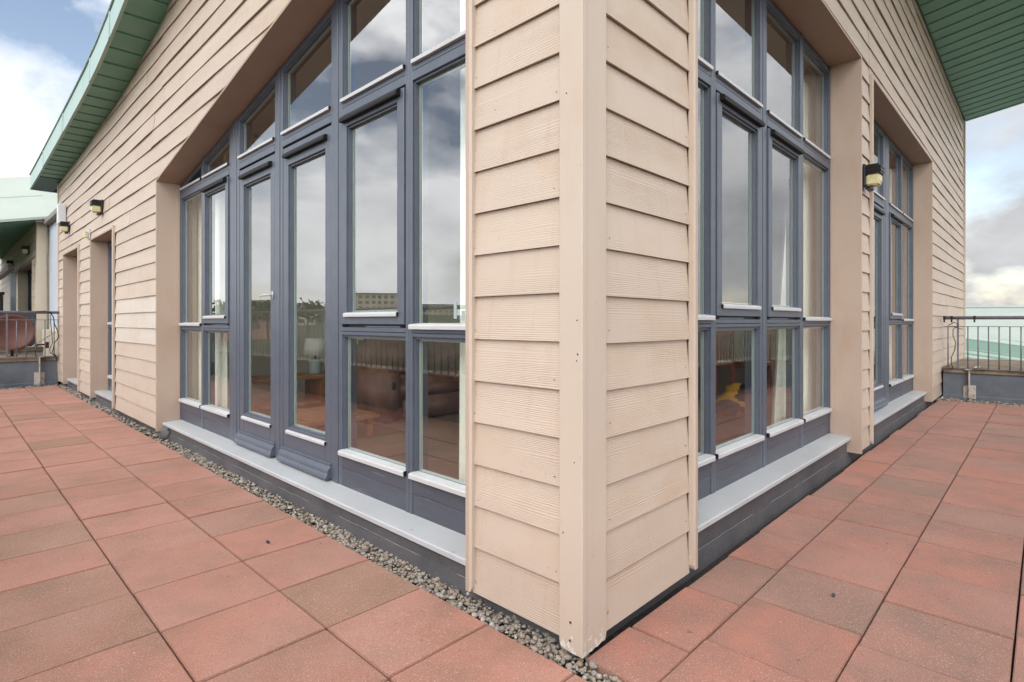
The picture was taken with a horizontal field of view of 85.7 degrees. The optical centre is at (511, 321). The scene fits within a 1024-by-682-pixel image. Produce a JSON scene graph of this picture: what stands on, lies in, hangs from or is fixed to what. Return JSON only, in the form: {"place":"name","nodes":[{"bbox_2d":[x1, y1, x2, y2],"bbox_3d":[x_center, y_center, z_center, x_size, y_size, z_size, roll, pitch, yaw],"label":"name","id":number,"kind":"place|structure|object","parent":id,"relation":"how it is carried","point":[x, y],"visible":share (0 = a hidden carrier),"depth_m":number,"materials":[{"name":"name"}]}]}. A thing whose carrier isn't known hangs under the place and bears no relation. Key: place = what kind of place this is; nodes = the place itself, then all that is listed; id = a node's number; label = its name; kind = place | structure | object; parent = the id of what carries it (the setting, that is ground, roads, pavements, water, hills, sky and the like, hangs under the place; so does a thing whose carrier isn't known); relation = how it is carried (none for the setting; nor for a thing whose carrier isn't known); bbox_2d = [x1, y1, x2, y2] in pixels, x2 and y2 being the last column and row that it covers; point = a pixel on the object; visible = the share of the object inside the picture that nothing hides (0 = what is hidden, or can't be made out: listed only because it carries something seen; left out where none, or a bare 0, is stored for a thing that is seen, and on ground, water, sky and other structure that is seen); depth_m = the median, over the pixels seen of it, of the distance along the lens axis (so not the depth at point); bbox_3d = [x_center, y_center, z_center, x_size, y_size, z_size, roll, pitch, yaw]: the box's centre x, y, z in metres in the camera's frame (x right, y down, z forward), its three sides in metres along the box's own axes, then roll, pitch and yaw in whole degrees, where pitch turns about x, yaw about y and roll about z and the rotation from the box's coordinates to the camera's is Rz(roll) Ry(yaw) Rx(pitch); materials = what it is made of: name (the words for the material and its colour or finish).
{"place":"outdoors","nodes":[
{"label":"outdoors","id":0,"kind":"place"},
{"bbox_2d":[0,292,4,310],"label":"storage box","id":1,"kind":"object","parent":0,"point":[1,300],"visible":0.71,"depth_m":14.46,"materials":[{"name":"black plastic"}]},
{"bbox_2d":[0,177,56,355],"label":"neighbour building","id":2,"kind":"structure","parent":0,"point":[28,216],"depth_m":13.31,"materials":[{"name":"paint"}]},
{"bbox_2d":[6,260,12,265],"bbox_3d":[-15.625,-1.795,17.168,0.163,0.241,0.149,0,0,44],"label":"wall light","id":3,"kind":"object","parent":2,"relation":"attached to","point":[9,262],"visible":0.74,"depth_m":17.12,"materials":[{"name":"black plastic"}]},
{"bbox_2d":[21,245,28,254],"bbox_3d":[-12.354,-1.815,14.005,0.163,0.243,0.149,0,0,44],"label":"wall light","id":4,"kind":"object","parent":2,"relation":"attached to","point":[25,249],"visible":1,"depth_m":13.97,"materials":[{"name":"black plastic"}]},
{"bbox_2d":[28,270,31,310],"bbox_3d":[-12.876,-0.285,14.976,3.760,2.370,0.080,0,0,44],"label":"window","id":5,"kind":"structure","parent":2,"relation":"in","point":[29,272],"depth_m":16.05,"materials":[{"name":"black glass"}]},
{"bbox_2d":[29,332,55,347],"bbox_3d":[-9.191,0.355,10.783,0.140,0.329,0.440,0,0,34],"label":"aerial","id":6,"kind":"object","parent":2,"relation":"attached to","point":[47,345],"visible":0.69,"depth_m":10.81,"materials":[{"name":"white metal"}]},
{"bbox_2d":[0,386,587,681],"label":"paving","id":7,"kind":"structure","parent":0,"point":[128,553],"depth_m":2.50,"materials":[{"name":"red tile"}]},
{"bbox_2d":[0,0,1023,305],"label":"sky","id":8,"kind":"structure","parent":0,"point":[46,45],"materials":[{"name":"white"}]},
{"bbox_2d":[97,401,1023,681],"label":"terrace base","id":9,"kind":"object","parent":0,"point":[671,595],"depth_m":2.67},
{"bbox_2d":[0,356,57,388],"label":"parapet wall","id":10,"kind":"structure","parent":9,"relation":"on","point":[17,372],"depth_m":10.26,"materials":[{"name":"stone"}]},
{"bbox_2d":[0,311,59,384],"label":"railing","id":11,"kind":"object","parent":10,"relation":"attached to","point":[39,378],"visible":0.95,"depth_m":10.32,"materials":[{"name":"metal"}]},
{"bbox_2d":[0,314,34,356],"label":"satellite dish","id":12,"kind":"object","parent":11,"relation":"attached to","point":[21,330],"visible":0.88,"depth_m":10.52,"materials":[{"name":"paint"}]},
{"bbox_2d":[35,311,58,360],"bbox_3d":[-8.773,0.264,10.414,0.033,0.944,0.354,0,0,44],"label":"cable","id":13,"kind":"object","parent":11,"relation":"hanging from","point":[51,334],"visible":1,"depth_m":10.46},
{"bbox_2d":[0,384,621,681],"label":"gravel strip","id":14,"kind":"object","parent":9,"relation":"on","point":[485,615],"visible":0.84,"depth_m":2.67,"materials":[{"name":"grey gravel"}]},
{"bbox_2d":[29,0,1023,658],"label":"apartment building","id":15,"kind":"structure","parent":9,"relation":"on","point":[633,172],"depth_m":3.87,"materials":[{"name":"paint"}]},
{"bbox_2d":[57,203,65,224],"bbox_3d":[-8.152,-1.945,9.985,0.230,0.370,0.116,0,0,44],"label":"alarm box","id":16,"kind":"object","parent":15,"relation":"attached to","point":[61,211],"visible":0.86,"depth_m":9.91,"materials":[{"name":"white plastic"}]},
{"bbox_2d":[59,221,69,233],"bbox_3d":[-7.860,-1.656,9.690,0.145,0.216,0.132,0,0,44],"label":"wall light","id":17,"kind":"object","parent":15,"relation":"attached to","point":[64,226],"visible":1,"depth_m":9.66,"materials":[{"name":"black plastic"}]},
{"bbox_2d":[67,378,76,384],"bbox_3d":[-7.550,-0.064,9.723,1.618,2.298,0.257,0,0,44],"label":"side window","id":18,"kind":"structure","parent":15,"relation":"in","point":[73,380],"depth_m":9.94,"materials":[{"name":"paint"}]},
{"bbox_2d":[84,229,89,239],"bbox_3d":[-6.438,-1.325,8.363,0.110,0.150,0.067,0,0,44],"label":"sensor box","id":19,"kind":"object","parent":15,"relation":"attached to","point":[86,234],"visible":1,"depth_m":8.34,"materials":[{"name":"beige plastic"}]},
{"bbox_2d":[89,199,102,215],"bbox_3d":[-5.796,-1.595,7.696,0.145,0.215,0.132,0,0,44],"label":"wall light","id":20,"kind":"object","parent":15,"relation":"attached to","point":[96,206],"visible":1,"depth_m":7.66,"materials":[{"name":"black plastic"}]},
{"bbox_2d":[95,241,111,400],"bbox_3d":[-5.654,-0.064,7.890,1.573,2.298,0.257,0,0,44],"label":"side window","id":21,"kind":"structure","parent":15,"relation":"in","point":[107,394],"depth_m":8.42,"materials":[{"name":"paint"}]},
{"bbox_2d":[197,154,228,408],"bbox_3d":[-3.222,-0.385,5.884,1.040,2.830,0.068,0,0,44],"label":"curtain","id":22,"kind":"object","parent":15,"relation":"hanging from","point":[222,370],"visible":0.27,"depth_m":5.65,"materials":[{"name":"fabric"}]},
{"bbox_2d":[252,371,324,410],"bbox_3d":[-2.381,0.850,6.661,0.450,0.449,2.050,0,0,44],"label":"sideboard","id":23,"kind":"object","parent":15,"relation":"on","point":[314,390],"visible":0.18,"depth_m":6.51,"materials":[{"name":"orange wood"}]},
{"bbox_2d":[302,338,324,373],"bbox_3d":[-2.366,0.412,6.640,0.300,0.424,0.300,0,0,44],"label":"table lamp","id":24,"kind":"object","parent":23,"relation":"on","point":[314,347],"visible":0.96,"depth_m":6.56,"materials":[{"name":"ceramic"}]},
{"bbox_2d":[270,406,379,435],"bbox_3d":[-1.776,0.970,5.236,0.800,0.209,0.700,0,0,44],"label":"coffee table","id":25,"kind":"object","parent":15,"relation":"on","point":[314,417],"visible":0.45,"depth_m":5.15,"materials":[{"name":"orange wood"}]},
{"bbox_2d":[357,339,459,423],"bbox_3d":[-0.931,0.564,6.783,1.025,1.020,2.100,0,0,44],"label":"sofa","id":26,"kind":"object","parent":15,"relation":"on","point":[381,377],"visible":0.41,"depth_m":6.24,"materials":[{"name":"brown leather"}]},
{"bbox_2d":[459,0,465,481],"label":"curtain","id":27,"kind":"object","parent":15,"relation":"hanging from","point":[462,433],"visible":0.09,"depth_m":3.00,"materials":[{"name":"fabric"}]},
{"bbox_2d":[716,331,733,393],"bbox_3d":[3.104,0.577,8.515,0.440,0.994,0.420,0,0,-32],"label":"dining chair","id":28,"kind":"object","parent":15,"relation":"on","point":[728,348],"visible":0.49,"depth_m":8.38,"materials":[{"name":"brown wood"}]},
{"bbox_2d":[716,383,744,416],"bbox_3d":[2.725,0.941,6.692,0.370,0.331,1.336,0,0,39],"label":"armchair","id":29,"kind":"object","parent":15,"relation":"on","point":[730,401],"visible":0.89,"depth_m":6.40,"materials":[{"name":"yellow fabric"}]},
{"bbox_2d":[771,79,815,424],"bbox_3d":[2.552,-0.585,4.939,0.068,3.230,1.230,0,0,44],"label":"curtain","id":30,"kind":"object","parent":15,"relation":"hanging from","point":[809,281],"visible":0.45,"depth_m":5.07,"materials":[{"name":"fabric"}]},
{"bbox_2d":[862,163,884,191],"bbox_3d":[3.236,-1.295,4.939,0.142,0.230,0.155,0,0,44],"label":"wall light","id":31,"kind":"object","parent":15,"relation":"attached to","point":[872,174],"visible":1,"depth_m":4.90,"materials":[{"name":"black plastic"}]},
{"bbox_2d":[935,397,1023,405],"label":"gravel strip","id":32,"kind":"object","parent":9,"relation":"on","point":[976,401],"visible":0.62,"depth_m":8.32,"materials":[{"name":"grey gravel"}]},
{"bbox_2d":[943,358,1023,404],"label":"parapet wall","id":33,"kind":"structure","parent":9,"relation":"on","point":[995,384],"depth_m":8.43,"materials":[{"name":"concrete"}]},
{"bbox_2d":[943,316,1023,398],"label":"railing","id":34,"kind":"object","parent":33,"relation":"attached to","point":[969,391],"visible":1,"depth_m":8.43,"materials":[{"name":"metal"}]},
{"bbox_2d":[948,322,962,368],"bbox_3d":[6.897,0.373,8.585,0.029,0.737,0.186,0,0,-42],"label":"cable","id":35,"kind":"object","parent":34,"relation":"hanging from","point":[954,340],"visible":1,"depth_m":8.59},
{"bbox_2d":[586,400,1023,681],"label":"paving","id":36,"kind":"structure","parent":0,"point":[905,544],"depth_m":2.52,"materials":[{"name":"red tile"}]},
{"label":"upper terrace floor","id":37,"kind":"structure","parent":0,"visible":0},
{"bbox_2d":[0,313,35,344],"bbox_3d":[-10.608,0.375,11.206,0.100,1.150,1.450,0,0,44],"label":"plant box","id":38,"kind":"object","parent":37,"relation":"on","point":[32,317],"visible":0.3,"depth_m":11.62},
{"bbox_2d":[0,352,42,356],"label":"coping base","id":39,"kind":"object","parent":37,"relation":"on","point":[21,354],"visible":0.2,"depth_m":10.94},
{"bbox_2d":[0,346,43,352],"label":"coping","id":40,"kind":"object","parent":39,"relation":"on","point":[32,349],"visible":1,"depth_m":10.98,"materials":[{"name":"stone"}]},
{"bbox_3d":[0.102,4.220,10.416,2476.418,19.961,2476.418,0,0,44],"label":"hillside","id":41,"kind":"structure","parent":0,"visible":0},
{"bbox_2d":[941,305,1023,397],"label":"green roof building","id":42,"kind":"structure","parent":41,"relation":"on","point":[1011,310],"depth_m":18.91,"materials":[{"name":"metal"}]}
]}

